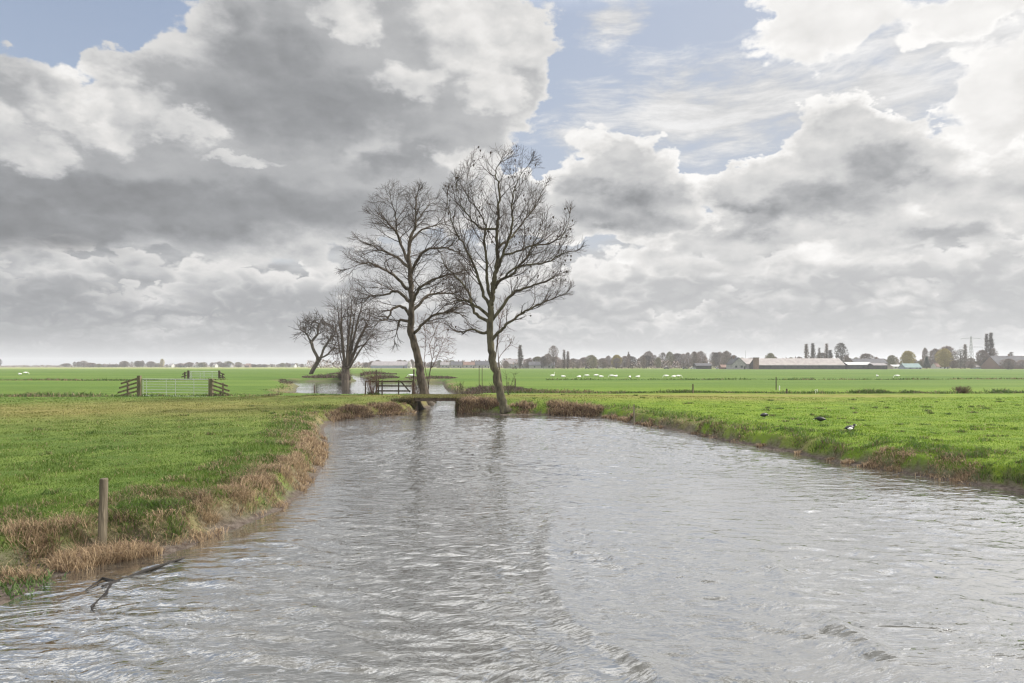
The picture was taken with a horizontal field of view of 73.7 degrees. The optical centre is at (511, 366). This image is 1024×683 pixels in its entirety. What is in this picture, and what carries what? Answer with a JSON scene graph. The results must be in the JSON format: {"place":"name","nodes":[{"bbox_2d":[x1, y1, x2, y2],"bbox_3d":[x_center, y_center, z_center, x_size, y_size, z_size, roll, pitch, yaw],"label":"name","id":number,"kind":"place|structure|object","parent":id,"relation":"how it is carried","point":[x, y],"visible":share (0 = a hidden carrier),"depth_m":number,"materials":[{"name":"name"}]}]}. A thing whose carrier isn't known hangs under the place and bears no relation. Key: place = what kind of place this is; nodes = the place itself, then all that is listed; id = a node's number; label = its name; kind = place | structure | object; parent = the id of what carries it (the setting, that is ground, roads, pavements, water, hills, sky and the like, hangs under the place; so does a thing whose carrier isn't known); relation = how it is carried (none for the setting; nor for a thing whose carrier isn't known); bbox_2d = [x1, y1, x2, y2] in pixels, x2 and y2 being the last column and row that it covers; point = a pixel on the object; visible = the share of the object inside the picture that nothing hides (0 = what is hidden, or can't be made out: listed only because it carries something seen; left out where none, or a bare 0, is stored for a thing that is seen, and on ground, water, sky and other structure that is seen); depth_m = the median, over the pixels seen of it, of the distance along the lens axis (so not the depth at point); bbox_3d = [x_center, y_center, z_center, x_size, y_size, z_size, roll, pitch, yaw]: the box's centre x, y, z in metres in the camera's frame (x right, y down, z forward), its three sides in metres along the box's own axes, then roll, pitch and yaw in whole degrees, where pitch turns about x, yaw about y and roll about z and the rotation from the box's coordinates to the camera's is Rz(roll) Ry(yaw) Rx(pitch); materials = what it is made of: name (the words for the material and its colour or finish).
{"place":"outdoors","nodes":[
{"label":"outdoors","id":0,"kind":"place"},
{"bbox_2d":[0,375,1023,682],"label":"water","id":1,"kind":"structure","parent":0,"point":[440,541],"depth_m":9.27,"materials":[{"name":"grey liquid"}]},
{"bbox_2d":[85,557,184,611],"bbox_3d":[-5.168,2.850,9.069,0.636,0.065,2.293,0,0,0],"label":"sunken branch","id":2,"kind":"object","parent":1,"relation":"in","point":[117,580],"visible":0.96,"depth_m":9.06,"materials":[{"name":"brown plant"}]},
{"bbox_2d":[0,367,1023,604],"bbox_3d":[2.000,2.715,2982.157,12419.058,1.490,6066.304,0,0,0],"label":"ground","id":3,"kind":"structure","parent":0,"point":[251,381],"depth_m":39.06,"materials":[{"name":"green plant"}]},
{"bbox_2d":[0,568,67,599],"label":"leafy weeds","id":4,"kind":"object","parent":3,"relation":"on","point":[15,585],"visible":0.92,"depth_m":8.96,"materials":[{"name":"green plant"}]},
{"bbox_2d":[97,478,107,547],"bbox_3d":[-6.300,2.414,10.498,0.163,1.380,0.133,0,0,0],"label":"wooden post","id":5,"kind":"object","parent":3,"relation":"on","point":[103,510],"visible":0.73,"depth_m":10.45,"materials":[{"name":"brown wood"}]},
{"bbox_2d":[119,361,130,367],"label":"bare tree","id":6,"kind":"object","parent":3,"relation":"on","point":[124,363],"visible":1,"depth_m":1250.54,"materials":[{"name":"grey plant"}]},
{"bbox_2d":[118,376,141,396],"bbox_3d":[-29.794,1.659,53.168,1.766,1.856,0.274,0,0,-1],"label":"slatted fence","id":7,"kind":"object","parent":3,"relation":"on","point":[139,385],"visible":0.81,"depth_m":53.05,"materials":[{"name":"brown wood"}]},
{"bbox_2d":[145,361,155,366],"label":"bare tree","id":8,"kind":"object","parent":3,"relation":"on","point":[150,363],"visible":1,"depth_m":1343.36,"materials":[{"name":"grey plant"}]},
{"bbox_2d":[143,379,207,395],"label":"metal gate","id":9,"kind":"structure","parent":3,"relation":"on","point":[146,389],"depth_m":52.98,"materials":[{"name":"grey metal"}]},
{"bbox_2d":[181,371,189,378],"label":"slatted fence","id":10,"kind":"object","parent":3,"relation":"on","point":[187,375],"visible":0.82,"depth_m":127.85,"materials":[{"name":"brown wood"}]},
{"bbox_2d":[208,379,229,395],"bbox_3d":[-22.509,1.773,52.575,1.673,1.639,0.290,0,0,2],"label":"slatted fence","id":11,"kind":"object","parent":3,"relation":"on","point":[211,386],"visible":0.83,"depth_m":52.45,"materials":[{"name":"brown wood"}]},
{"bbox_2d":[289,309,348,373],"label":"leaning willow","id":12,"kind":"object","parent":3,"relation":"on","point":[318,358],"visible":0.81,"depth_m":194.42,"materials":[{"name":"brown plant"}]},
{"bbox_2d":[321,282,391,381],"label":"pollard willow","id":13,"kind":"object","parent":3,"relation":"on","point":[350,358],"visible":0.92,"depth_m":128.34,"materials":[{"name":"brown plant"}]},
{"bbox_2d":[360,369,383,394],"bbox_3d":[-10.734,1.207,52.379,1.865,2.271,1.753,0,0,0],"label":"bare bush","id":14,"kind":"object","parent":3,"relation":"on","point":[370,386],"visible":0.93,"depth_m":52.31,"materials":[{"name":"plant"}]},
{"bbox_2d":[370,361,408,367],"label":"greenhouse","id":15,"kind":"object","parent":3,"relation":"on","point":[389,364],"visible":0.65,"depth_m":762.60,"materials":[{"name":"white glass"}]},
{"bbox_2d":[278,367,533,402],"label":"brambles","id":16,"kind":"object","parent":3,"relation":"on","point":[479,389],"visible":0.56,"depth_m":125.12,"materials":[{"name":"brown plant"}]},
{"bbox_2d":[336,178,481,405],"bbox_3d":[-7.462,-5.413,50.175,11.194,16.988,9.199,0,0,0],"label":"bare tree","id":17,"kind":"object","parent":3,"relation":"on","point":[419,366],"visible":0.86,"depth_m":50.06,"materials":[{"name":"brown plant"}]},
{"bbox_2d":[410,381,419,393],"bbox_3d":[-7.143,1.712,50.852,1.075,1.296,1.156,0,0,40],"label":"bare bush","id":18,"kind":"object","parent":3,"relation":"on","point":[416,391],"visible":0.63,"depth_m":50.80,"materials":[{"name":"plant"}]},
{"bbox_2d":[389,397,462,411],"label":"overgrown wings","id":19,"kind":"object","parent":3,"relation":"on","point":[412,403],"visible":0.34,"depth_m":43.19},
{"bbox_2d":[407,398,455,411],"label":"culvert bridge","id":20,"kind":"structure","parent":3,"relation":"on","point":[417,407],"depth_m":43.29,"materials":[{"name":"grey concrete"}]},
{"bbox_2d":[401,394,473,397],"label":"footbridge","id":21,"kind":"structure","parent":20,"relation":"on","point":[435,396],"depth_m":44.47,"materials":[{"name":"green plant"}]},
{"bbox_2d":[416,312,456,389],"bbox_3d":[-5.965,-0.882,51.706,3.667,6.959,3.132,0,0,0],"label":"young tree","id":22,"kind":"object","parent":3,"relation":"on","point":[442,337],"visible":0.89,"depth_m":51.58,"materials":[{"name":"brown plant"}]},
{"bbox_2d":[440,360,449,367],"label":"house","id":23,"kind":"structure","parent":3,"relation":"on","point":[446,364],"depth_m":800.43,"materials":[{"name":"brick"}]},
{"bbox_2d":[450,360,462,367],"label":"house","id":24,"kind":"structure","parent":3,"relation":"on","point":[456,364],"depth_m":800.37,"materials":[{"name":"brick"}]},
{"bbox_2d":[450,382,467,393],"bbox_3d":[-4.382,2.025,56.947,1.393,1.987,1.328,0,0,-36],"label":"bare bush","id":25,"kind":"object","parent":3,"relation":"on","point":[460,388],"visible":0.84,"depth_m":56.88,"materials":[{"name":"brown plant"}]},
{"bbox_2d":[463,360,474,367],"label":"house","id":26,"kind":"structure","parent":3,"relation":"on","point":[471,364],"depth_m":800.41,"materials":[{"name":"brick"}]},
{"bbox_2d":[475,360,489,367],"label":"house","id":27,"kind":"structure","parent":3,"relation":"on","point":[482,364],"depth_m":800.34,"materials":[{"name":"brick"}]},
{"bbox_2d":[0,356,975,368],"bbox_3d":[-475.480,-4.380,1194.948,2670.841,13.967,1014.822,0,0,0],"label":"hedgerow scrub","id":28,"kind":"object","parent":3,"relation":"on","point":[325,365],"visible":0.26,"depth_m":885.62,"materials":[{"name":"plant"}]},
{"bbox_2d":[0,394,987,584],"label":"dry reeds","id":29,"kind":"object","parent":3,"relation":"on","point":[82,558],"visible":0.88,"depth_m":13.93,"materials":[{"name":"brown plant"}]},
{"bbox_2d":[502,361,509,367],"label":"bare tree","id":30,"kind":"object","parent":3,"relation":"on","point":[505,364],"visible":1,"depth_m":663.29,"materials":[{"name":"grey plant"}]},
{"bbox_2d":[495,295,517,384],"bbox_3d":[-0.236,-1.127,43.293,1.769,6.948,1.976,0,0,0],"label":"young tree","id":31,"kind":"object","parent":3,"relation":"on","point":[498,336],"visible":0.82,"depth_m":43.16,"materials":[{"name":"brown plant"}]},
{"bbox_2d":[431,142,588,413],"bbox_3d":[-0.395,-5.194,41.312,9.240,16.286,7.161,0,0,-5],"label":"bare tree","id":32,"kind":"object","parent":3,"relation":"on","point":[504,407],"visible":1,"depth_m":40.97,"materials":[{"name":"brown plant"}]},
{"bbox_2d":[504,371,515,394],"bbox_3d":[-0.074,1.329,55.206,1.463,2.050,0.929,0,0,0],"label":"bare bush","id":33,"kind":"object","parent":3,"relation":"on","point":[507,382],"visible":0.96,"depth_m":55.06,"materials":[{"name":"brown plant"}]},
{"bbox_2d":[0,383,1023,565],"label":"bank grass","id":34,"kind":"structure","parent":3,"relation":"on","point":[124,507],"depth_m":13.93,"materials":[{"name":"brown plant"}]},
{"bbox_2d":[0,377,1023,396],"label":"ditch weeds","id":35,"kind":"object","parent":3,"relation":"on","point":[854,391],"visible":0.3,"depth_m":60.20,"materials":[{"name":"green plant"}]},
{"bbox_2d":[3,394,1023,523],"bbox_3d":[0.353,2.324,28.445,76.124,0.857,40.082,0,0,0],"label":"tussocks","id":36,"kind":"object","parent":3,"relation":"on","point":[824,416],"visible":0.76,"depth_m":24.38,"materials":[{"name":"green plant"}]},
{"bbox_2d":[518,344,523,368],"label":"poplar","id":37,"kind":"object","parent":3,"relation":"on","point":[520,351],"visible":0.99,"depth_m":639.29,"materials":[{"name":"grey plant"}]},
{"bbox_2d":[503,359,539,368],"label":"farmhouse","id":38,"kind":"object","parent":3,"relation":"on","point":[511,361],"visible":0.29,"depth_m":702.35,"materials":[{"name":"brick"}]},
{"bbox_2d":[524,358,531,368],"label":"bare tree","id":39,"kind":"object","parent":3,"relation":"on","point":[526,362],"visible":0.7,"depth_m":692.23,"materials":[{"name":"grey plant"}]},
{"bbox_2d":[528,362,554,368],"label":"house","id":40,"kind":"structure","parent":3,"relation":"on","point":[534,365],"depth_m":680.00,"materials":[{"name":"grey"}]},
{"bbox_2d":[539,356,547,368],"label":"bare tree","id":41,"kind":"object","parent":3,"relation":"on","point":[543,362],"visible":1,"depth_m":656.44,"materials":[{"name":"grey plant"}]},
{"bbox_2d":[544,354,551,365],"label":"bare tree","id":42,"kind":"object","parent":3,"relation":"on","point":[548,360],"visible":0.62,"depth_m":680.61,"materials":[{"name":"grey plant"}]},
{"bbox_2d":[547,345,557,368],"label":"bare tree","id":43,"kind":"object","parent":3,"relation":"on","point":[553,352],"visible":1,"depth_m":659.70,"materials":[{"name":"grey plant"}]},
{"bbox_2d":[561,350,566,368],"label":"poplar","id":44,"kind":"object","parent":3,"relation":"on","point":[564,360],"visible":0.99,"depth_m":619.68,"materials":[{"name":"grey plant"}]},
{"bbox_2d":[566,351,570,368],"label":"poplar","id":45,"kind":"object","parent":3,"relation":"on","point":[568,361],"visible":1,"depth_m":621.55,"materials":[{"name":"grey plant"}]},
{"bbox_2d":[589,357,597,368],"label":"budding tree","id":46,"kind":"object","parent":3,"relation":"on","point":[593,361],"visible":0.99,"depth_m":678.24,"materials":[{"name":"green plant"}]},
{"bbox_2d":[598,359,607,368],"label":"bare tree","id":47,"kind":"object","parent":3,"relation":"on","point":[603,363],"visible":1,"depth_m":655.44,"materials":[{"name":"grey plant"}]},
{"bbox_2d":[611,354,621,368],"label":"yellow willow","id":48,"kind":"object","parent":3,"relation":"on","point":[617,356],"visible":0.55,"depth_m":658.74,"materials":[{"name":"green plant"}]},
{"bbox_2d":[612,358,622,366],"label":"bare tree","id":49,"kind":"object","parent":3,"relation":"on","point":[617,361],"visible":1,"depth_m":650.42,"materials":[{"name":"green plant"}]},
{"bbox_2d":[620,356,629,366],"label":"bare tree","id":50,"kind":"object","parent":3,"relation":"on","point":[625,359],"visible":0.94,"depth_m":676.20,"materials":[{"name":"grey plant"}]},
{"bbox_2d":[629,356,637,366],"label":"bare tree","id":51,"kind":"object","parent":3,"relation":"on","point":[633,359],"visible":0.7,"depth_m":707.13,"materials":[{"name":"grey plant"}]},
{"bbox_2d":[640,355,645,366],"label":"bare tree","id":52,"kind":"object","parent":3,"relation":"on","point":[643,357],"visible":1,"depth_m":684.34,"materials":[{"name":"grey plant"}]},
{"bbox_2d":[640,355,654,367],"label":"bare tree","id":53,"kind":"object","parent":3,"relation":"on","point":[647,359],"visible":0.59,"depth_m":700.63,"materials":[{"name":"grey plant"}]},
{"bbox_2d":[643,351,653,365],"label":"bare tree","id":54,"kind":"object","parent":3,"relation":"on","point":[649,353],"visible":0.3,"depth_m":729.95,"materials":[{"name":"grey plant"}]},
{"bbox_2d":[654,357,661,367],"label":"budding tree","id":55,"kind":"object","parent":3,"relation":"on","point":[658,361],"visible":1,"depth_m":689.22,"materials":[{"name":"green plant"}]},
{"bbox_2d":[658,352,666,366],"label":"bare tree","id":56,"kind":"object","parent":3,"relation":"on","point":[663,355],"visible":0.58,"depth_m":750.78,"materials":[{"name":"grey plant"}]},
{"bbox_2d":[665,351,674,367],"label":"budding tree","id":57,"kind":"object","parent":3,"relation":"on","point":[669,354],"visible":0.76,"depth_m":734.95,"materials":[{"name":"grey plant"}]},
{"bbox_2d":[672,353,682,365],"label":"bare tree","id":58,"kind":"object","parent":3,"relation":"on","point":[677,356],"visible":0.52,"depth_m":749.13,"materials":[{"name":"grey plant"}]},
{"bbox_2d":[678,353,688,366],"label":"bare tree","id":59,"kind":"object","parent":3,"relation":"on","point":[684,359],"visible":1,"depth_m":687.41,"materials":[{"name":"grey plant"}]},
{"bbox_2d":[683,352,690,366],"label":"bare tree","id":60,"kind":"object","parent":3,"relation":"on","point":[687,364],"visible":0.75,"depth_m":692.59,"materials":[{"name":"grey plant"}]},
{"bbox_2d":[689,351,697,365],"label":"bare tree","id":61,"kind":"object","parent":3,"relation":"on","point":[693,354],"visible":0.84,"depth_m":658.46,"materials":[{"name":"grey plant"}]},
{"bbox_2d":[698,351,705,362],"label":"bare tree","id":62,"kind":"object","parent":3,"relation":"on","point":[701,353],"visible":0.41,"depth_m":704.90,"materials":[{"name":"grey plant"}]},
{"bbox_2d":[693,363,711,368],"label":"shed","id":63,"kind":"structure","parent":3,"relation":"on","point":[702,365],"depth_m":560.00,"materials":[{"name":"grey"}]},
{"bbox_2d":[711,352,720,365],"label":"bare tree","id":64,"kind":"object","parent":3,"relation":"on","point":[715,359],"visible":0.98,"depth_m":701.28,"materials":[{"name":"grey plant"}]},
{"bbox_2d":[720,350,730,364],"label":"bare tree","id":65,"kind":"object","parent":3,"relation":"on","point":[726,355],"visible":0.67,"depth_m":678.45,"materials":[{"name":"grey plant"}]},
{"bbox_2d":[726,355,746,368],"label":"farmhouse","id":66,"kind":"object","parent":3,"relation":"on","point":[734,362],"visible":0.9,"depth_m":505.00,"materials":[{"name":"paint"}]},
{"bbox_2d":[740,358,752,368],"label":"barn","id":67,"kind":"structure","parent":3,"relation":"on","point":[747,361],"depth_m":545.95,"materials":[{"name":"grey"}]},
{"bbox_2d":[753,357,758,368],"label":"brick tower","id":68,"kind":"structure","parent":3,"relation":"on","point":[755,362],"depth_m":498.40,"materials":[{"name":"brick"}]},
{"bbox_2d":[749,358,844,368],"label":"long barn","id":69,"kind":"structure","parent":3,"relation":"on","point":[801,363],"depth_m":522.01,"materials":[{"name":"white metal"}]},
{"bbox_2d":[804,343,809,357],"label":"poplar","id":70,"kind":"object","parent":3,"relation":"on","point":[806,352],"visible":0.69,"depth_m":639.65,"materials":[{"name":"grey plant"}]},
{"bbox_2d":[810,343,815,357],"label":"poplar","id":71,"kind":"object","parent":3,"relation":"on","point":[812,354],"visible":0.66,"depth_m":644.45,"materials":[{"name":"grey plant"}]},
{"bbox_2d":[823,343,828,357],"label":"poplar","id":72,"kind":"object","parent":3,"relation":"on","point":[826,347],"visible":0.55,"depth_m":654.66,"materials":[{"name":"grey plant"}]},
{"bbox_2d":[834,342,848,359],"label":"bare tree","id":73,"kind":"object","parent":3,"relation":"on","point":[840,345],"visible":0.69,"depth_m":598.72,"materials":[{"name":"grey plant"}]},
{"bbox_2d":[844,424,855,430],"bbox_3d":[11.694,2.141,23.572,0.446,0.315,0.258,0,0,13],"label":"duck","id":74,"kind":"object","parent":3,"relation":"on","point":[850,427],"visible":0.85,"depth_m":23.53},
{"bbox_2d":[843,362,869,368],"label":"shed","id":75,"kind":"structure","parent":3,"relation":"on","point":[856,365],"depth_m":520.17,"materials":[{"name":"grey metal"}]},
{"bbox_2d":[859,353,874,358],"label":"bare tree","id":76,"kind":"object","parent":3,"relation":"on","point":[867,355],"visible":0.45,"depth_m":677.73,"materials":[{"name":"grey plant"}]},
{"bbox_2d":[849,357,886,363],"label":"farmhouse","id":77,"kind":"object","parent":3,"relation":"on","point":[875,360],"visible":0.23,"depth_m":604.44,"materials":[{"name":"brick"}]},
{"bbox_2d":[868,363,887,368],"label":"shed","id":78,"kind":"structure","parent":3,"relation":"on","point":[877,365],"depth_m":512.44,"materials":[{"name":"grey metal"}]},
{"bbox_2d":[886,355,898,364],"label":"budding tree","id":79,"kind":"object","parent":3,"relation":"on","point":[891,359],"visible":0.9,"depth_m":638.69,"materials":[{"name":"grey plant"}]},
{"bbox_2d":[887,365,898,368],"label":"house","id":80,"kind":"structure","parent":3,"relation":"on","point":[892,366],"depth_m":602.45,"materials":[{"name":"white"}]},
{"bbox_2d":[899,350,915,362],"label":"yellow willow","id":81,"kind":"object","parent":3,"relation":"on","point":[909,358],"visible":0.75,"depth_m":578.10,"materials":[{"name":"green plant"}]},
{"bbox_2d":[898,363,921,368],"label":"shed","id":82,"kind":"structure","parent":3,"relation":"on","point":[909,365],"depth_m":562.17,"materials":[{"name":"teal glass"}]},
{"bbox_2d":[922,348,929,365],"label":"bare tree","id":83,"kind":"object","parent":3,"relation":"on","point":[924,354],"visible":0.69,"depth_m":639.34,"materials":[{"name":"grey plant"}]},
{"bbox_2d":[923,356,930,368],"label":"conifer","id":84,"kind":"object","parent":3,"relation":"on","point":[926,364],"visible":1,"depth_m":599.31,"materials":[{"name":"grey plant"}]},
{"bbox_2d":[928,348,940,365],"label":"bare tree","id":85,"kind":"object","parent":3,"relation":"on","point":[932,352],"visible":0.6,"depth_m":649.30,"materials":[{"name":"grey plant"}]},
{"bbox_2d":[930,363,948,368],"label":"house","id":86,"kind":"structure","parent":3,"relation":"on","point":[935,366],"depth_m":641.11,"materials":[{"name":"brown brick"}]},
{"bbox_2d":[935,348,952,368],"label":"yellow willow","id":87,"kind":"object","parent":3,"relation":"on","point":[945,355],"visible":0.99,"depth_m":597.87,"materials":[{"name":"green plant"}]},
{"bbox_2d":[939,346,957,365],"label":"bare tree","id":88,"kind":"object","parent":3,"relation":"on","point":[949,348],"visible":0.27,"depth_m":657.15,"materials":[{"name":"grey plant"}]},
{"bbox_2d":[950,349,970,368],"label":"pale tree","id":89,"kind":"object","parent":3,"relation":"on","point":[960,359],"visible":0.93,"depth_m":589.11,"materials":[{"name":"grey plant"}]},
{"bbox_2d":[952,386,972,393],"bbox_3d":[38.496,2.042,58.420,1.761,0.930,1.635,0,0,-35],"label":"bare bush","id":90,"kind":"object","parent":3,"relation":"on","point":[965,391],"visible":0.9,"depth_m":58.28,"materials":[{"name":"brown plant"}]},
{"bbox_2d":[962,344,967,368],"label":"poplar","id":91,"kind":"object","parent":3,"relation":"on","point":[965,347],"visible":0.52,"depth_m":639.44,"materials":[{"name":"grey plant"}]},
{"bbox_2d":[966,361,976,367],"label":"bare tree","id":92,"kind":"object","parent":3,"relation":"on","point":[968,364],"visible":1,"depth_m":578.81,"materials":[{"name":"grey plant"}]},
{"bbox_2d":[961,336,982,357],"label":"electricity pylon","id":93,"kind":"object","parent":3,"relation":"on","point":[971,349],"visible":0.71,"depth_m":999.85,"materials":[{"name":"grey metal"}]},
{"bbox_2d":[975,349,989,366],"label":"bare tree","id":94,"kind":"object","parent":3,"relation":"on","point":[982,357],"visible":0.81,"depth_m":593.52,"materials":[{"name":"grey plant"}]},
{"bbox_2d":[984,333,989,360],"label":"poplar","id":95,"kind":"object","parent":3,"relation":"on","point":[986,344],"visible":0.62,"depth_m":599.65,"materials":[{"name":"grey plant"}]},
{"bbox_2d":[988,332,995,355],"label":"poplar","id":96,"kind":"object","parent":3,"relation":"on","point":[991,342],"visible":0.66,"depth_m":601.38,"materials":[{"name":"grey plant"}]},
{"bbox_2d":[990,348,998,355],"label":"bare tree","id":97,"kind":"object","parent":3,"relation":"on","point":[993,350],"visible":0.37,"depth_m":597.27,"materials":[{"name":"grey plant"}]},
{"bbox_2d":[980,354,1023,368],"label":"farmhouse","id":98,"kind":"object","parent":3,"relation":"on","point":[991,362],"visible":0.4,"depth_m":568.99,"materials":[{"name":"brick"}]},
{"bbox_2d":[998,358,1017,367],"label":"bare tree","id":99,"kind":"object","parent":3,"relation":"on","point":[1009,363],"visible":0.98,"depth_m":548.40,"materials":[{"name":"grey plant"}]},
{"bbox_2d":[1015,360,1023,368],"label":"bare tree","id":100,"kind":"object","parent":3,"relation":"on","point":[1020,362],"visible":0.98,"depth_m":547.85,"materials":[{"name":"grey plant"}]},
{"bbox_2d":[0,0,1023,366],"label":"sky","id":101,"kind":"structure","parent":0,"point":[182,181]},
{"bbox_3d":[-10.572,1.418,53.200,0.125,2.266,0.126,0,0,0],"label":"gate post","id":102,"kind":"object","parent":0,"visible":0},
{"bbox_2d":[368,380,412,394],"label":"wooden gate","id":103,"kind":"structure","parent":102,"relation":"attached to","point":[398,386],"depth_m":53.27,"materials":[{"name":"grey wood"}]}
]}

